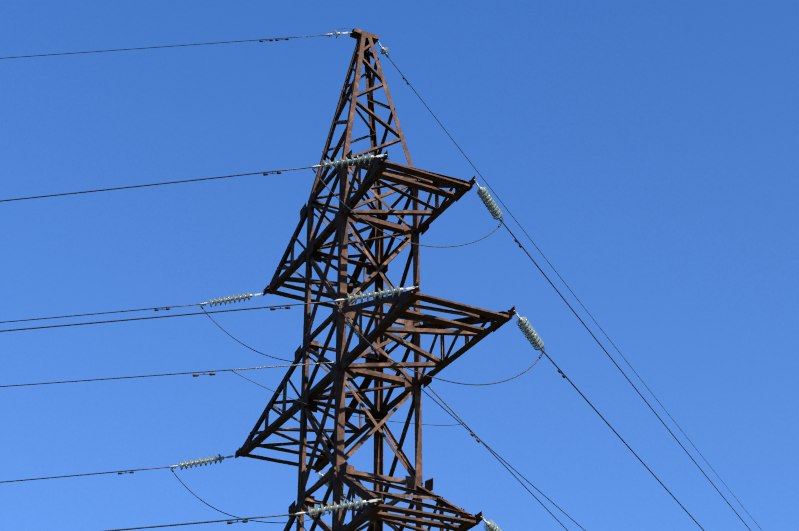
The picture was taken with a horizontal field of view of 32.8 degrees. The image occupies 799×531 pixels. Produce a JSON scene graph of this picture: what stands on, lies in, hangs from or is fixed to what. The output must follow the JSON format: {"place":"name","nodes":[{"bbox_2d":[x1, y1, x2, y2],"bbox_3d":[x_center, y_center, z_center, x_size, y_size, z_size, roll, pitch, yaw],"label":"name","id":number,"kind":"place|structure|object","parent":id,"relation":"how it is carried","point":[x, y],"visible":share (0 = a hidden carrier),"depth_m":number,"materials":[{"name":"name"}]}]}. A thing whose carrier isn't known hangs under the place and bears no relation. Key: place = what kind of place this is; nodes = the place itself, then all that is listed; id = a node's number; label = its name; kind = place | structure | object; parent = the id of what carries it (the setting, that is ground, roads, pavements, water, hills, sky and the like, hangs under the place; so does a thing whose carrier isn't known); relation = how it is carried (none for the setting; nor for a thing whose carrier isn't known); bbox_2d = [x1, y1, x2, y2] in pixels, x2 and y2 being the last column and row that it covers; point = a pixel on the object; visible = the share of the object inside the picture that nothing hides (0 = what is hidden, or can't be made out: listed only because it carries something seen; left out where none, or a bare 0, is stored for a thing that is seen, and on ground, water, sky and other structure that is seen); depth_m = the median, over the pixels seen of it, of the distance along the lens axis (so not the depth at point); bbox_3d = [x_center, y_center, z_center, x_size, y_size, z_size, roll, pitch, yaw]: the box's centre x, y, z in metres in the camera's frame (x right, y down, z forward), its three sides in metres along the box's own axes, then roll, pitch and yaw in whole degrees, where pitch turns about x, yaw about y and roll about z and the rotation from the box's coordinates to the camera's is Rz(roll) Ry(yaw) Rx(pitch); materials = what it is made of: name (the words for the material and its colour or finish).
{"place":"outdoors","nodes":[
{"label":"outdoors","id":0,"kind":"place"},
{"bbox_2d":[0,0,798,530],"label":"sky","id":1,"kind":"structure","parent":0,"point":[648,150],"materials":[{"name":"blue"}]},
{"label":"ground","id":2,"kind":"structure","parent":0,"visible":0},
{"bbox_2d":[235,28,515,530],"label":"transmission tower","id":3,"kind":"structure","parent":2,"relation":"on","point":[338,474],"depth_m":25.80,"materials":[{"name":"metal"}]},
{"bbox_2d":[169,454,235,469],"bbox_3d":[-4.107,4.107,28.385,1.410,0.332,0.212,-2,-30,3],"label":"insulator string","id":4,"kind":"object","parent":3,"relation":"attached to","point":[195,462],"visible":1,"depth_m":28.36,"materials":[{"name":"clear glass"}]},
{"bbox_2d":[199,291,263,306],"bbox_3d":[-3.600,0.728,29.186,1.410,0.336,0.210,-2,-30,3],"label":"insulator string","id":5,"kind":"object","parent":3,"relation":"attached to","point":[230,299],"visible":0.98,"depth_m":29.16,"materials":[{"name":"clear glass"}]},
{"bbox_2d":[315,470,345,497],"bbox_3d":[-1.496,4.779,29.647,0.210,0.295,1.419,-14,-33,22],"label":"insulator string","id":6,"kind":"object","parent":3,"relation":"attached to","point":[326,484],"visible":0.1,"depth_m":29.52,"materials":[{"name":"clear glass"}]},
{"bbox_2d":[294,496,380,518],"bbox_3d":[-0.967,3.840,21.558,1.410,0.336,0.211,-2,-30,3],"label":"insulator string","id":7,"kind":"object","parent":3,"relation":"attached to","point":[336,507],"visible":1,"depth_m":21.53,"materials":[{"name":"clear glass"}]},
{"bbox_2d":[325,29,351,38],"bbox_3d":[-1.338,-5.087,29.853,0.598,0.206,0.204,1,-30,-3],"label":"earth wire insulator","id":8,"kind":"object","parent":3,"relation":"attached to","point":[336,34],"visible":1,"depth_m":29.83,"materials":[{"name":"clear glass"}]},
{"bbox_2d":[311,152,386,169],"bbox_3d":[-0.905,-1.893,24.689,1.410,0.335,0.211,-2,-30,3],"label":"insulator string","id":9,"kind":"object","parent":3,"relation":"attached to","point":[352,160],"visible":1,"depth_m":24.67,"materials":[{"name":"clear glass"}]},
{"bbox_2d":[346,318,363,337],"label":"insulator string","id":10,"kind":"object","parent":3,"relation":"attached to","point":[348,324],"visible":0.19,"depth_m":30.37,"materials":[{"name":"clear glass"}]},
{"bbox_2d":[334,285,419,303],"bbox_3d":[-0.372,0.472,22.157,1.410,0.333,0.211,-2,-30,3],"label":"insulator string","id":11,"kind":"object","parent":3,"relation":"attached to","point":[373,294],"visible":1,"depth_m":22.13,"materials":[{"name":"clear glass"}]},
{"bbox_2d":[0,28,760,530],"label":"power lines","id":12,"kind":"object","parent":3,"relation":"attached to","point":[330,362],"visible":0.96,"depth_m":26.18,"materials":[{"name":"grey metal"}]},
{"bbox_2d":[118,38,564,523],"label":"vibration dampers","id":13,"kind":"object","parent":12,"relation":"attached to","point":[288,307],"visible":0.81,"depth_m":24.70,"materials":[{"name":"grey metal"}]},
{"bbox_2d":[377,41,388,57],"bbox_3d":[-0.354,-4.829,30.303,0.199,0.206,0.587,-6,-31,10],"label":"earth wire insulator","id":14,"kind":"object","parent":3,"relation":"attached to","point":[383,51],"visible":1,"depth_m":30.31,"materials":[{"name":"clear glass"}]},
{"bbox_2d":[474,179,502,222],"bbox_3d":[1.705,-1.219,25.951,0.210,0.289,1.419,-13,-33,22],"label":"insulator string","id":15,"kind":"object","parent":3,"relation":"attached to","point":[491,205],"visible":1,"depth_m":25.93,"materials":[{"name":"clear glass"}]},
{"bbox_2d":[480,516,502,530],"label":"insulator string","id":16,"kind":"object","parent":3,"relation":"attached to","point":[492,525],"visible":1,"depth_m":22.56,"materials":[{"name":"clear glass"}]},
{"bbox_2d":[514,310,544,352],"bbox_3d":[2.237,1.149,23.418,0.213,0.292,1.419,-13,-33,22],"label":"insulator string","id":17,"kind":"object","parent":3,"relation":"attached to","point":[526,327],"visible":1,"depth_m":23.38,"materials":[{"name":"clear glass"}]}
]}

